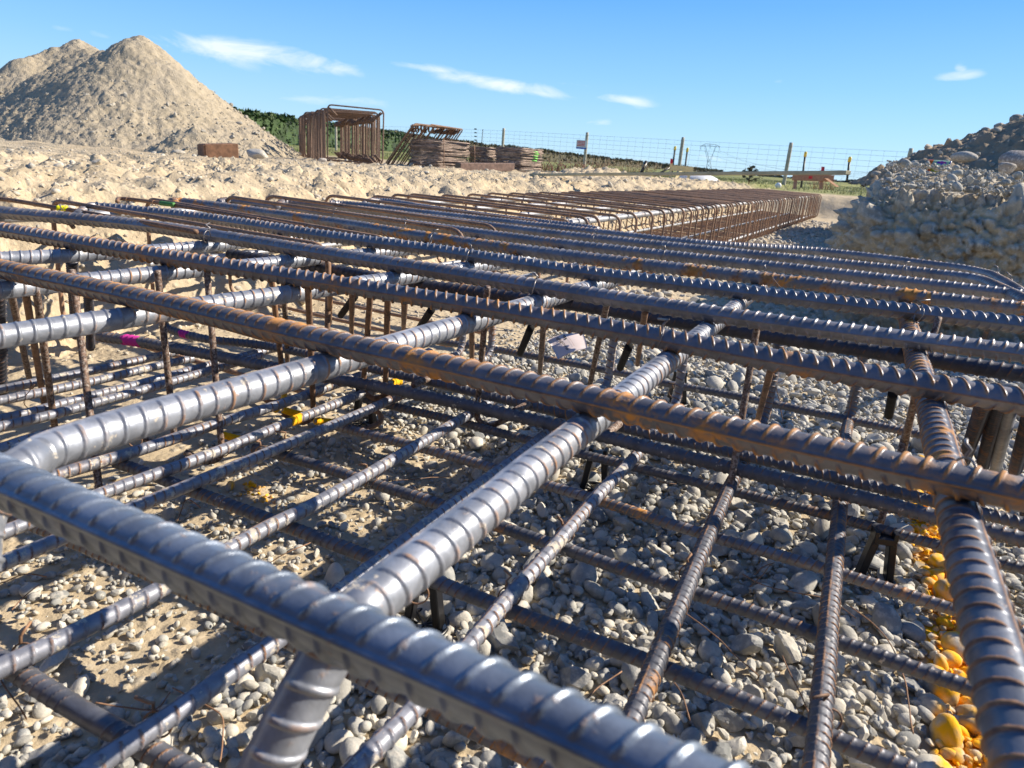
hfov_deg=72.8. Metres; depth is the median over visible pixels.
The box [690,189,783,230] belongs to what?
cage stirrup
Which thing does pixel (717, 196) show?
cage stirrup
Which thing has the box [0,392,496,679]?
deformed bar
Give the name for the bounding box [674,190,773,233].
cage stirrup
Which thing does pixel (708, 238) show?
cage stirrup
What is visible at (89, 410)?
stirrup leg
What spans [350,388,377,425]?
bar chair
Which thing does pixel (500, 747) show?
deformed bar
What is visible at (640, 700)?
deformed bar
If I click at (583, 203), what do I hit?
cage stirrup
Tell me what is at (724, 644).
wire offcut
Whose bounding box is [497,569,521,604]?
tie wire
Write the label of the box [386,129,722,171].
hedge
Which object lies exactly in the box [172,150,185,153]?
cobble
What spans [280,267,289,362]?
stirrup leg
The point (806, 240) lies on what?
bank gravel
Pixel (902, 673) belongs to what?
wire offcut
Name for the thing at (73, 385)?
deformed bar
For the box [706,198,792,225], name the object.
cage stirrup
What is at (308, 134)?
steel stirrup
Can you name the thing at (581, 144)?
fence notice
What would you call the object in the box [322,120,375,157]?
steel stirrup
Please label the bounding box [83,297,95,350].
starter bar
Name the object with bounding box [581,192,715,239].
cage stirrup
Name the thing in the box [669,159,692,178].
profile board
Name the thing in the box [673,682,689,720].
wire offcut
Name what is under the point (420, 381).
round pin
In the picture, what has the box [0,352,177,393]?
deformed bar
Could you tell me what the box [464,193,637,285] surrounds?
cage stirrup
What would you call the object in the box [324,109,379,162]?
steel stirrup
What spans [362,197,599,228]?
deformed bar
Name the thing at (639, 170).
dry weed
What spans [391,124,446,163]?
steel stirrup
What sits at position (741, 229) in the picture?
cage stirrup
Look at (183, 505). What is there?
wire offcut
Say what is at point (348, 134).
steel stirrup
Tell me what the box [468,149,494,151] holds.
flat stirrup
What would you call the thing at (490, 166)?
timber beam
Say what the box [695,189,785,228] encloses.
cage stirrup
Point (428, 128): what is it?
steel stirrup
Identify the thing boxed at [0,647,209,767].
deformed bar
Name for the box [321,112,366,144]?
steel stirrup
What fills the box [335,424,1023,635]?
deformed bar
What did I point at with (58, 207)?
spray mark
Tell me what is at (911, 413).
stirrup leg
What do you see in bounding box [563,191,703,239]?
cage stirrup
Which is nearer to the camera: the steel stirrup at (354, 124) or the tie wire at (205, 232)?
the tie wire at (205, 232)
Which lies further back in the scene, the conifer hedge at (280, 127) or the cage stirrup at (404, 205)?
the conifer hedge at (280, 127)
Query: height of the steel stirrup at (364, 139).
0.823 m
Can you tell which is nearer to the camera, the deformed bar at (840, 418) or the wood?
the deformed bar at (840, 418)
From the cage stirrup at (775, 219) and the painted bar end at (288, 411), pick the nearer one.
the painted bar end at (288, 411)
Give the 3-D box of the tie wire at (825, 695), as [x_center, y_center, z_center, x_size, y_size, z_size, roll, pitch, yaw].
[0.332,0.349,0.739,0.039,0.048,0.015,4,18,0]
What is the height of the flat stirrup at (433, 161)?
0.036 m
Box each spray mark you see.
[56,205,67,210]
[159,201,174,206]
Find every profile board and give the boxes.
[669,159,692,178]
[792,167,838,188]
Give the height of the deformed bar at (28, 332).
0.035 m
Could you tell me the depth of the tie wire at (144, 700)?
0.67 m
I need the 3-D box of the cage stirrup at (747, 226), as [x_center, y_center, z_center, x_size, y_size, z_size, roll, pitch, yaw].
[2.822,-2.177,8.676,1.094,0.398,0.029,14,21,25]
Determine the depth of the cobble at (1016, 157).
5.14 m
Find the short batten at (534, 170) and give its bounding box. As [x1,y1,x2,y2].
[519,169,551,172]
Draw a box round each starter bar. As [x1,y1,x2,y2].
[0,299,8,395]
[65,262,79,339]
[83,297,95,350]
[961,406,990,465]
[976,409,1002,469]
[982,313,997,339]
[990,412,1016,471]
[1008,416,1023,475]
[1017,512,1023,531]
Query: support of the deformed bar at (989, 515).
on the ground at (246, 182)
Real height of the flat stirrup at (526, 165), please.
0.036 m
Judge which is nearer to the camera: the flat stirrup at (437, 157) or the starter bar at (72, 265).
the starter bar at (72, 265)
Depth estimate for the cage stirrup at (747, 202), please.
6.57 m
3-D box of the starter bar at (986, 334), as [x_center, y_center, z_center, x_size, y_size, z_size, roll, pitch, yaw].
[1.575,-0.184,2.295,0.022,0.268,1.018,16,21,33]
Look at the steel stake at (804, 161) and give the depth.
13.98 m
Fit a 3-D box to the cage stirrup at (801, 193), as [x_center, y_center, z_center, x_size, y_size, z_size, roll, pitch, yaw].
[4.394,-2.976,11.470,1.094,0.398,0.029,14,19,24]
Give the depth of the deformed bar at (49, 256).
1.51 m
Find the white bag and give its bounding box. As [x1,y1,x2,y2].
[679,175,717,180]
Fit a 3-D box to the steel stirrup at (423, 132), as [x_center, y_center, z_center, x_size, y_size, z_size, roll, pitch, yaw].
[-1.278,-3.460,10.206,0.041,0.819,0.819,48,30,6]
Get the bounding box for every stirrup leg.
[8,298,33,388]
[22,297,46,403]
[33,290,57,427]
[68,269,102,488]
[143,270,176,441]
[183,270,223,464]
[263,282,283,402]
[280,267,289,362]
[281,287,315,424]
[327,296,332,325]
[349,295,354,333]
[361,298,388,400]
[383,301,390,382]
[401,304,407,330]
[469,332,474,358]
[475,285,507,426]
[537,308,546,374]
[587,306,609,385]
[635,311,647,366]
[727,328,759,485]
[755,370,773,421]
[877,316,941,524]
[902,397,915,450]
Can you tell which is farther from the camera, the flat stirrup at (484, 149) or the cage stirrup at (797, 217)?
the cage stirrup at (797, 217)
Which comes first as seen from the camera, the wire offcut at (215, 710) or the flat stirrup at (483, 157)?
the wire offcut at (215, 710)
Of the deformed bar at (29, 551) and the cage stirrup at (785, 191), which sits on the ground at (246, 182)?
the cage stirrup at (785, 191)
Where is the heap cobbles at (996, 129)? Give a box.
[871,114,1023,176]
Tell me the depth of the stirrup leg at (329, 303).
1.62 m
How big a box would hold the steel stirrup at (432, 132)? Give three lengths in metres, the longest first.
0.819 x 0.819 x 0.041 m
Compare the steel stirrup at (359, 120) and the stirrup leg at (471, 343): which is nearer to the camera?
the stirrup leg at (471, 343)
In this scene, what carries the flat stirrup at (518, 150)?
on the flat stirrup at (520, 151)
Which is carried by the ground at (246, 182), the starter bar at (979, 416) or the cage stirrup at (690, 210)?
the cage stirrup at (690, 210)
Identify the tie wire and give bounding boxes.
[11,621,35,665]
[134,695,172,738]
[203,222,210,242]
[255,439,265,450]
[275,430,292,451]
[411,589,428,604]
[429,229,438,243]
[466,243,471,262]
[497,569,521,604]
[531,272,538,295]
[555,515,574,542]
[656,318,669,348]
[678,552,691,577]
[812,693,842,729]
[900,261,909,275]
[913,299,929,321]
[954,438,976,467]
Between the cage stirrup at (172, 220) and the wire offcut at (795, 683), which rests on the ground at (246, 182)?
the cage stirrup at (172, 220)
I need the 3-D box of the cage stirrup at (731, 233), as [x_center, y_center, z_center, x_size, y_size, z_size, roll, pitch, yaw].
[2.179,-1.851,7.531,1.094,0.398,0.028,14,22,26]
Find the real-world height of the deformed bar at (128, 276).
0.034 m
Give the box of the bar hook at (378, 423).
[356,410,383,429]
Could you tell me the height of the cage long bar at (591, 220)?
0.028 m
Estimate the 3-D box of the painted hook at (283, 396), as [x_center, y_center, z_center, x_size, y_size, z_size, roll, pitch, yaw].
[-0.543,0.034,1.629,0.020,0.048,0.075,3,18,-3]
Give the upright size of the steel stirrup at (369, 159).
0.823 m
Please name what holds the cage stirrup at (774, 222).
on the ground at (246, 182)
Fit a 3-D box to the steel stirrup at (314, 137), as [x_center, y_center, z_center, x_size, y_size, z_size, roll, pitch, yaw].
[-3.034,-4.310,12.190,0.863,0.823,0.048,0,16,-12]
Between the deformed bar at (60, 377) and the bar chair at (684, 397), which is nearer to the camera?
the deformed bar at (60, 377)
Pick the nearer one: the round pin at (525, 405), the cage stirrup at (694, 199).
the round pin at (525, 405)
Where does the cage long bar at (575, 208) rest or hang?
on the cage stirrup at (706, 207)
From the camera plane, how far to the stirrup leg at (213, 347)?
1.35 m
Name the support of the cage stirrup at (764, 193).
on the ground at (246, 182)
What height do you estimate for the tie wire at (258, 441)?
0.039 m
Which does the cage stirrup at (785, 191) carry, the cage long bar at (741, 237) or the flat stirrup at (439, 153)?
the cage long bar at (741, 237)
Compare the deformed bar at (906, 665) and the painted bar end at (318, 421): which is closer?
the deformed bar at (906, 665)
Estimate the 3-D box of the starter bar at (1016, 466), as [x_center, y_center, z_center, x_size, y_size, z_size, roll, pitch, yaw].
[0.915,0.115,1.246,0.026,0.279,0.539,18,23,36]
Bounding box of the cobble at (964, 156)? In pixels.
[950,151,977,162]
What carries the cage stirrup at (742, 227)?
on the ground at (246, 182)
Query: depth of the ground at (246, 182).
1.69 m
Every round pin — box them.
[411,376,430,387]
[512,400,531,410]
[606,421,622,431]
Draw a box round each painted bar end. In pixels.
[224,432,239,439]
[281,407,302,415]
[313,417,332,424]
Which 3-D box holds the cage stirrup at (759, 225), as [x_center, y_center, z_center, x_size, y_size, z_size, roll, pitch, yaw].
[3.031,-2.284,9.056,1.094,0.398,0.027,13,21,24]
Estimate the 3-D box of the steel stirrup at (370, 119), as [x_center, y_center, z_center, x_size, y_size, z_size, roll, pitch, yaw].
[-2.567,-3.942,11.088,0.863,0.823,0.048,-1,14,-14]
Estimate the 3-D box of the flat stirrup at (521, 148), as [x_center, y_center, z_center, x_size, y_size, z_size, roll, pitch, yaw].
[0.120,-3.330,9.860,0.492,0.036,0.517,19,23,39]
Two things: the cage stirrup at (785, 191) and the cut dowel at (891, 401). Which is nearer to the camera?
the cut dowel at (891, 401)
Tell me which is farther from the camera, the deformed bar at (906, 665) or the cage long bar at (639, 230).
the cage long bar at (639, 230)
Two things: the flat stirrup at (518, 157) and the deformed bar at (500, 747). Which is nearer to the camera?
the deformed bar at (500, 747)
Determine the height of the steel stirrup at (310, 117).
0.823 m
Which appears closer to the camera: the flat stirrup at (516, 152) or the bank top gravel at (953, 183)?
the bank top gravel at (953, 183)
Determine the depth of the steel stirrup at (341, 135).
14.66 m
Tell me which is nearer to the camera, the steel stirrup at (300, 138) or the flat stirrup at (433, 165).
the flat stirrup at (433, 165)
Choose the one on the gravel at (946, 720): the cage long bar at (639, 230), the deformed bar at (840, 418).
the deformed bar at (840, 418)
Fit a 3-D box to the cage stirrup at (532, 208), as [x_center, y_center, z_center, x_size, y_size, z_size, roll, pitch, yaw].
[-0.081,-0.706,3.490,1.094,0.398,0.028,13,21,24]
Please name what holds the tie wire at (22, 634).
attached to the deformed bar at (53, 694)
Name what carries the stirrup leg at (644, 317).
on the deformed bar at (840, 418)
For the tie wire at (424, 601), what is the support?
attached to the deformed bar at (868, 753)
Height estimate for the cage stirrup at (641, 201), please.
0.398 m
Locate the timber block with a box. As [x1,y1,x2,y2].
[197,143,238,157]
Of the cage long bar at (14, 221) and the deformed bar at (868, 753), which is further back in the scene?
the cage long bar at (14, 221)
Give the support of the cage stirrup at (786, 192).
on the ground at (246, 182)
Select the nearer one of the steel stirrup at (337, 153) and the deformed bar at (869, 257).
the deformed bar at (869, 257)
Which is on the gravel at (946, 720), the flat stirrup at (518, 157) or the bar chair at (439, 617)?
the bar chair at (439, 617)
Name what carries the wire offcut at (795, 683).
on the gravel at (946, 720)
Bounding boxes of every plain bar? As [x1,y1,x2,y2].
[0,197,198,233]
[115,197,303,226]
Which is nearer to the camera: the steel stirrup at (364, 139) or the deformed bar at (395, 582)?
the deformed bar at (395, 582)
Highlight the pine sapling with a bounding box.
[739,166,763,183]
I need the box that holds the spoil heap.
[848,114,1023,187]
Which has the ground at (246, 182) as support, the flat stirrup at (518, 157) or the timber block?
the timber block
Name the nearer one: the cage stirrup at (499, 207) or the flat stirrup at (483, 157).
the cage stirrup at (499, 207)
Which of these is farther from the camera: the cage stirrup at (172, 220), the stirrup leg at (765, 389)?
the cage stirrup at (172, 220)
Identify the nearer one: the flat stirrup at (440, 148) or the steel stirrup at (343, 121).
the flat stirrup at (440, 148)
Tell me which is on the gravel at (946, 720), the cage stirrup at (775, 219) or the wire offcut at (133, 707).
the wire offcut at (133, 707)
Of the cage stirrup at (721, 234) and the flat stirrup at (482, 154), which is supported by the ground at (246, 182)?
the cage stirrup at (721, 234)
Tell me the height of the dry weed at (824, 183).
0.239 m
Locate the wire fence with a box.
[289,122,913,191]
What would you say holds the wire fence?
on the ground at (246, 182)
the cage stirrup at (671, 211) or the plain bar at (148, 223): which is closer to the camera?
the plain bar at (148, 223)
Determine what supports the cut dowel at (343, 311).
attached to the stirrup leg at (351, 311)
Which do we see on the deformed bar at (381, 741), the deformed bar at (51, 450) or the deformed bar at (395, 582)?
the deformed bar at (51, 450)
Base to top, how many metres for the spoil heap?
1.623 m
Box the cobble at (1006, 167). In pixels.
[998,162,1016,173]
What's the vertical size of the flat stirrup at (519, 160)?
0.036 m
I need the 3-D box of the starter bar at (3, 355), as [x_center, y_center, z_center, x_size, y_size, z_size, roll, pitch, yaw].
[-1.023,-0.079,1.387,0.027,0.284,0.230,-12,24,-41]
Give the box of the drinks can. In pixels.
[927,160,951,172]
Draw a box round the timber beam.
[455,163,514,170]
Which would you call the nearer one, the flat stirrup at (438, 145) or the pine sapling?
the flat stirrup at (438, 145)
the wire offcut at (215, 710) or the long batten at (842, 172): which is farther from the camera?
the long batten at (842, 172)
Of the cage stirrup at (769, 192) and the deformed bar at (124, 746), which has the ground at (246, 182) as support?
the cage stirrup at (769, 192)
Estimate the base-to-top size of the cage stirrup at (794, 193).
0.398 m
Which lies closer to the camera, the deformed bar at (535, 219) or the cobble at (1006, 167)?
the deformed bar at (535, 219)
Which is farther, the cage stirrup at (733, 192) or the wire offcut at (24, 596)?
the cage stirrup at (733, 192)
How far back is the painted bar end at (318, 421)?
1.51 m
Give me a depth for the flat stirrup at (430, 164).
9.64 m
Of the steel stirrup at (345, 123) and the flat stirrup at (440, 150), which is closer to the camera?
the flat stirrup at (440, 150)
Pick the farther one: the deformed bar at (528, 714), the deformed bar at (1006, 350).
the deformed bar at (1006, 350)
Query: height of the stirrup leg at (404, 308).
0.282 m
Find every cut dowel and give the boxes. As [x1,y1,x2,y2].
[338,296,357,318]
[417,308,434,325]
[517,325,534,355]
[617,343,632,370]
[884,391,897,419]
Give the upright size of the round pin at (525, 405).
0.016 m
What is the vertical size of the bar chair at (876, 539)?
0.098 m
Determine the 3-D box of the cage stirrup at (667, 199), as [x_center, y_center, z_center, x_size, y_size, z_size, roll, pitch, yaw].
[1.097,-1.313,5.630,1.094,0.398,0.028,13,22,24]
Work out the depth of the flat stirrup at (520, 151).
9.66 m
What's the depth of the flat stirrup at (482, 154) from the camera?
10.00 m
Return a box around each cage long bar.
[0,196,587,222]
[146,204,716,266]
[437,210,761,264]
[475,200,620,210]
[519,204,649,216]
[519,212,791,276]
[569,196,807,223]
[631,215,811,271]
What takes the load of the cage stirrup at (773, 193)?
on the ground at (246, 182)
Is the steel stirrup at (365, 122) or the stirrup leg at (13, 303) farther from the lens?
the steel stirrup at (365, 122)
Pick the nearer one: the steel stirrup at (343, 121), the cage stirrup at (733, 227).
the cage stirrup at (733, 227)
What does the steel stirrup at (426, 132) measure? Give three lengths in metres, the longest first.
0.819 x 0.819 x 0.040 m
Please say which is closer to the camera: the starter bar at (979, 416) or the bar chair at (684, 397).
the starter bar at (979, 416)
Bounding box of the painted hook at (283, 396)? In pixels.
[274,393,286,412]
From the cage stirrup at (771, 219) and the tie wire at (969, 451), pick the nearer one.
the tie wire at (969, 451)
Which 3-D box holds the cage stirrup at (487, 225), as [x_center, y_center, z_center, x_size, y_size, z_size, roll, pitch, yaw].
[-0.543,-0.478,2.687,1.094,0.398,0.029,13,19,24]
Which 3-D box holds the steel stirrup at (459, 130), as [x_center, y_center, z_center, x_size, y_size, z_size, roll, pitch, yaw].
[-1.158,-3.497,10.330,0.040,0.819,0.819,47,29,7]
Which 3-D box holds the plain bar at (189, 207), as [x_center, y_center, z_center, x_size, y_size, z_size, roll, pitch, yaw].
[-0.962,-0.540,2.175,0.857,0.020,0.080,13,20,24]
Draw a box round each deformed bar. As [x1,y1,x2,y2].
[0,206,1023,363]
[0,222,1023,416]
[0,235,323,264]
[0,238,482,299]
[0,255,555,348]
[0,259,1023,511]
[0,280,618,571]
[0,325,495,572]
[0,344,283,420]
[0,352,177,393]
[0,352,264,431]
[0,356,194,404]
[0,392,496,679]
[0,424,63,452]
[0,452,750,767]
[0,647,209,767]
[3,335,466,539]
[7,515,552,767]
[52,348,431,478]
[73,320,618,767]
[74,202,1023,333]
[95,332,1023,547]
[111,460,916,767]
[166,322,1023,529]
[169,197,1023,315]
[216,197,1023,299]
[225,249,1023,383]
[237,284,770,767]
[250,444,971,696]
[272,199,1023,300]
[330,200,1023,289]
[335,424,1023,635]
[340,329,688,767]
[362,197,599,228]
[362,398,1023,575]
[438,340,920,438]
[622,344,784,722]
[801,357,867,767]
[896,301,1023,767]
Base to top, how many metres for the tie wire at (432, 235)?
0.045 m
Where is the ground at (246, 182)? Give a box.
[0,138,1023,767]
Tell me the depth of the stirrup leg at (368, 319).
1.42 m
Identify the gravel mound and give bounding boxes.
[0,35,301,157]
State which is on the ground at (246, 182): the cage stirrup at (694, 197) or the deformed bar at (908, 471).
the cage stirrup at (694, 197)
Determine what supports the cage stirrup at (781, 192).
on the ground at (246, 182)
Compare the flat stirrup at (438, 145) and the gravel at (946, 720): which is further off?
the flat stirrup at (438, 145)
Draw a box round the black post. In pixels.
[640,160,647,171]
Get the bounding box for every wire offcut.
[0,573,46,583]
[0,680,26,719]
[11,584,39,609]
[95,691,170,710]
[172,687,223,761]
[177,499,200,520]
[269,542,310,562]
[385,477,451,480]
[586,671,621,698]
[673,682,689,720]
[686,614,758,675]
[743,574,856,618]
[750,562,774,586]
[782,655,808,711]
[850,606,913,733]
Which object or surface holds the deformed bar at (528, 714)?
on the deformed bar at (51, 450)
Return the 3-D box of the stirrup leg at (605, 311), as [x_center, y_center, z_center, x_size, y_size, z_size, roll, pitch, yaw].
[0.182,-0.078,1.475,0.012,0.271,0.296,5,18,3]
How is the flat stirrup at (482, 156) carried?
on the flat stirrup at (483, 157)
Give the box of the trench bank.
[812,170,1023,343]
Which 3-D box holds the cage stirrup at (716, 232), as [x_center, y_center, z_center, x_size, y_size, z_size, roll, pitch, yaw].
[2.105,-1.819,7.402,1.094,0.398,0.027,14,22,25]
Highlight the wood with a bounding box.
[698,167,855,182]
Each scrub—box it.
[526,159,596,171]
[569,160,608,167]
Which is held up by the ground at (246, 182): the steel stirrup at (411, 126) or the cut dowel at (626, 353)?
the steel stirrup at (411, 126)
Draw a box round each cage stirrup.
[50,199,330,397]
[145,198,389,347]
[226,196,464,346]
[265,195,496,333]
[324,194,540,277]
[369,195,569,309]
[391,193,588,286]
[405,193,600,265]
[437,194,620,289]
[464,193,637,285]
[485,192,653,271]
[505,192,665,273]
[520,192,673,261]
[539,191,684,262]
[545,192,692,262]
[555,192,698,262]
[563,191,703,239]
[570,205,708,239]
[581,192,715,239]
[584,191,717,240]
[591,191,722,240]
[600,191,728,240]
[603,191,731,240]
[607,191,733,241]
[615,191,738,241]
[621,191,741,241]
[626,190,744,241]
[631,190,749,242]
[637,191,752,242]
[641,190,753,241]
[645,190,757,240]
[649,190,758,238]
[653,190,761,238]
[658,190,764,237]
[662,190,766,237]
[666,190,769,236]
[669,190,771,234]
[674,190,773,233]
[677,198,776,234]
[681,190,779,233]
[684,190,780,232]
[686,190,781,231]
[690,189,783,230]
[692,190,785,230]
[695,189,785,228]
[698,189,788,228]
[701,191,790,228]
[705,189,793,227]
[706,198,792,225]
[709,189,794,226]
[711,189,796,225]
[715,189,798,224]
[718,189,799,224]
[722,189,801,222]
[722,189,802,223]
[725,189,804,222]
[728,196,797,225]
[729,189,806,221]
[733,189,809,221]
[735,189,810,220]
[738,189,811,219]
[739,189,812,219]
[741,189,813,219]
[742,189,814,219]
[744,189,815,218]
[747,188,816,217]
[754,189,820,216]
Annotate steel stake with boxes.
[672,146,675,171]
[684,148,688,165]
[800,152,806,187]
[846,157,851,180]
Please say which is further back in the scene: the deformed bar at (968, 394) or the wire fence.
the wire fence
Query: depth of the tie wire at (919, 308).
1.36 m
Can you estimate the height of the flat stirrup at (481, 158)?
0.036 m
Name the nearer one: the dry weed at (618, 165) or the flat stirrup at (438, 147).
the flat stirrup at (438, 147)
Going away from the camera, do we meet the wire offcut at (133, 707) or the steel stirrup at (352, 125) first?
the wire offcut at (133, 707)
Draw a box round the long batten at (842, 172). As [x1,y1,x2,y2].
[531,170,850,175]
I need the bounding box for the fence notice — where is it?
[576,140,586,148]
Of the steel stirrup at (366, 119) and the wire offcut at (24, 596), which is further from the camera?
the steel stirrup at (366, 119)
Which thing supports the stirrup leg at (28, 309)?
on the ground at (246, 182)
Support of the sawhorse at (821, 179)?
on the ground at (246, 182)
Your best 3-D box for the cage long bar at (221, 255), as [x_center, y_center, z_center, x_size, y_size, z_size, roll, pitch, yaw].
[1.646,-1.860,7.439,0.042,0.023,12.101,13,20,26]
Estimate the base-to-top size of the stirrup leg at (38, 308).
0.336 m
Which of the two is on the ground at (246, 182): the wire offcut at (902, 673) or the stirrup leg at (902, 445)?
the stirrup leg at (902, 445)
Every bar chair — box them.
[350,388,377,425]
[402,588,449,634]
[578,444,608,491]
[667,370,688,406]
[850,525,899,583]
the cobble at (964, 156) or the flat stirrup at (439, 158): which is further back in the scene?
the flat stirrup at (439, 158)
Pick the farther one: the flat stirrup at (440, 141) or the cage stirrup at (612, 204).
the flat stirrup at (440, 141)
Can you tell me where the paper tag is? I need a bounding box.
[547,333,586,358]
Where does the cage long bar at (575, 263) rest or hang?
on the ground at (246, 182)
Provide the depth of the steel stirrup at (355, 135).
13.15 m
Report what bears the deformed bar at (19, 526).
on the deformed bar at (500, 747)
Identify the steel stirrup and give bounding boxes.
[299,116,340,156]
[299,119,341,153]
[300,115,342,157]
[301,117,344,156]
[302,116,346,154]
[303,112,349,158]
[303,113,348,154]
[303,118,347,157]
[305,116,347,157]
[306,114,353,157]
[306,119,342,157]
[308,112,354,154]
[309,113,358,160]
[309,115,357,159]
[311,115,352,157]
[312,115,360,160]
[313,113,363,161]
[313,114,362,160]
[315,109,366,157]
[315,124,364,157]
[316,113,367,161]
[317,113,369,161]
[318,112,371,161]
[319,108,372,161]
[319,110,374,161]
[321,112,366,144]
[322,111,376,162]
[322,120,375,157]
[323,108,378,163]
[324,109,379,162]
[327,104,383,163]
[332,117,355,159]
[385,124,438,162]
[386,124,443,163]
[387,123,440,164]
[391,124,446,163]
[392,124,449,163]
[396,124,451,163]
[399,125,453,163]
[401,125,455,163]
[404,124,457,163]
[407,125,458,164]
[408,126,462,164]
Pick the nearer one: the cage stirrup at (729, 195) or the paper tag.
the paper tag
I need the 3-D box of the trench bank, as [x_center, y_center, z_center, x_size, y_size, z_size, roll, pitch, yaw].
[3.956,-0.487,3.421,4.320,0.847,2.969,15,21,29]
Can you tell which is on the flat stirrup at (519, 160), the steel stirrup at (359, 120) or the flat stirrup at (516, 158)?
the flat stirrup at (516, 158)
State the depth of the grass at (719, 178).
23.14 m
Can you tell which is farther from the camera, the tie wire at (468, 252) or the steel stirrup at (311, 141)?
the steel stirrup at (311, 141)
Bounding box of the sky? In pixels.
[0,0,1023,180]
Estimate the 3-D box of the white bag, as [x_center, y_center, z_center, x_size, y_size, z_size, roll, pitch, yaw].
[4.144,-4.537,15.501,0.924,0.322,0.567,4,18,0]
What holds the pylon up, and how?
on the ground at (246, 182)
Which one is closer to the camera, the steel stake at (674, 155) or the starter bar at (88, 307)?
the starter bar at (88, 307)
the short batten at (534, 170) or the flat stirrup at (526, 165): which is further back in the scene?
the flat stirrup at (526, 165)
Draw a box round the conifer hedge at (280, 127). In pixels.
[233,106,408,152]
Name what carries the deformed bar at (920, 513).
on the deformed bar at (867, 525)
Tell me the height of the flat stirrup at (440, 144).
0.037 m
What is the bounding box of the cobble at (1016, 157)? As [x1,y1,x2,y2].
[998,150,1023,170]
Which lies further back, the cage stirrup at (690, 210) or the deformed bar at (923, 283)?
the cage stirrup at (690, 210)
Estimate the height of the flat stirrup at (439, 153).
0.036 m
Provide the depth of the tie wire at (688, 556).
0.99 m
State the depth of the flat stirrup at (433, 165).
9.67 m
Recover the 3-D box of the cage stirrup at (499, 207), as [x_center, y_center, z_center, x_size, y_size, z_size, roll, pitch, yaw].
[-0.150,-0.674,3.381,1.094,0.398,0.028,13,19,24]
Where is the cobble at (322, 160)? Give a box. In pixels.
[318,158,326,161]
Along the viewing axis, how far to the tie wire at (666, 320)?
1.02 m
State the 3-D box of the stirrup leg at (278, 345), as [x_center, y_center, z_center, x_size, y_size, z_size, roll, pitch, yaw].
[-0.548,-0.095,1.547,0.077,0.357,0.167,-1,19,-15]
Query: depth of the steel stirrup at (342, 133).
14.39 m
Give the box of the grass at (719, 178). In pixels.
[292,146,866,195]
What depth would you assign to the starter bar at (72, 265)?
1.58 m
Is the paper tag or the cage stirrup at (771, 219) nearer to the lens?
the paper tag
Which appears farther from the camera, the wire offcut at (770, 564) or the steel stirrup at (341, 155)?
the steel stirrup at (341, 155)
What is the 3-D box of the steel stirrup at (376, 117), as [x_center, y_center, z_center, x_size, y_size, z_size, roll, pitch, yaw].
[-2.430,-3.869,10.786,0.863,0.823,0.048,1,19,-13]
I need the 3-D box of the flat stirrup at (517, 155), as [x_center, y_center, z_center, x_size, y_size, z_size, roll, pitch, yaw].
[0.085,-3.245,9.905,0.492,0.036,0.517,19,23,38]
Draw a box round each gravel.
[0,146,862,438]
[0,310,1023,767]
[880,159,1023,198]
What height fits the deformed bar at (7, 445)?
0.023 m
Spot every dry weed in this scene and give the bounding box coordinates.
[592,158,638,172]
[622,161,661,171]
[807,180,838,189]
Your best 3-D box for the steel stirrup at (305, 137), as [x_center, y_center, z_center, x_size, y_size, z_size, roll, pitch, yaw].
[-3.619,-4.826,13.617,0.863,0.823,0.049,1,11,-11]
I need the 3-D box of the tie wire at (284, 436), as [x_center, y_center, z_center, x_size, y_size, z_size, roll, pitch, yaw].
[-0.429,0.108,1.312,0.035,0.042,0.011,4,18,0]
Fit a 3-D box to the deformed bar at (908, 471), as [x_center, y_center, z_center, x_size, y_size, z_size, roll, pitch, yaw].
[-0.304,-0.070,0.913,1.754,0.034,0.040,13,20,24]
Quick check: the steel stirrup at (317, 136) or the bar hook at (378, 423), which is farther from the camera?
the steel stirrup at (317, 136)
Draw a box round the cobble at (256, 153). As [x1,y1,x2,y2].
[246,149,267,158]
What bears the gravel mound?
on the ground at (246, 182)
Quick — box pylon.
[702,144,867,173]
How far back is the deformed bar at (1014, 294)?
2.19 m
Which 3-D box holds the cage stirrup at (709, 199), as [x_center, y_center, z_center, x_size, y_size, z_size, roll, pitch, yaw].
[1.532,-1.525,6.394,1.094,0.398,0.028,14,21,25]
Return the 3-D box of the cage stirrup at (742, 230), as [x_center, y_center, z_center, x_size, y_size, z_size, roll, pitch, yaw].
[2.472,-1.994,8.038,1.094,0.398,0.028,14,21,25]
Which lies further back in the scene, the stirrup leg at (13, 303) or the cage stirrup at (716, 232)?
the cage stirrup at (716, 232)
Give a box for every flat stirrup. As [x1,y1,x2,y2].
[408,159,461,162]
[408,162,454,165]
[409,144,466,149]
[409,153,467,157]
[409,154,466,159]
[410,140,468,145]
[410,143,468,148]
[410,160,454,164]
[411,139,469,143]
[411,142,468,146]
[411,149,469,153]
[411,150,468,155]
[411,152,468,156]
[411,156,468,160]
[411,158,468,162]
[412,146,468,150]
[412,147,469,152]
[414,164,454,167]
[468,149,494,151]
[469,147,497,150]
[469,155,495,157]
[469,157,494,159]
[469,159,494,161]
[469,160,495,162]
[470,146,495,148]
[470,152,494,154]
[470,153,495,155]
[470,156,495,158]
[472,151,495,152]
[495,151,541,154]
[495,154,540,157]
[495,157,540,160]
[495,159,540,163]
[495,161,540,164]
[496,148,541,152]
[496,152,541,156]
[496,162,541,166]
[497,147,543,150]
[497,155,542,159]
[498,149,543,153]
[498,158,542,161]
[514,165,538,167]
[514,167,540,169]
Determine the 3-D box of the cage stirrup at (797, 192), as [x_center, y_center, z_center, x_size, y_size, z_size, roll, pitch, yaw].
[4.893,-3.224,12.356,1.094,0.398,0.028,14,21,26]

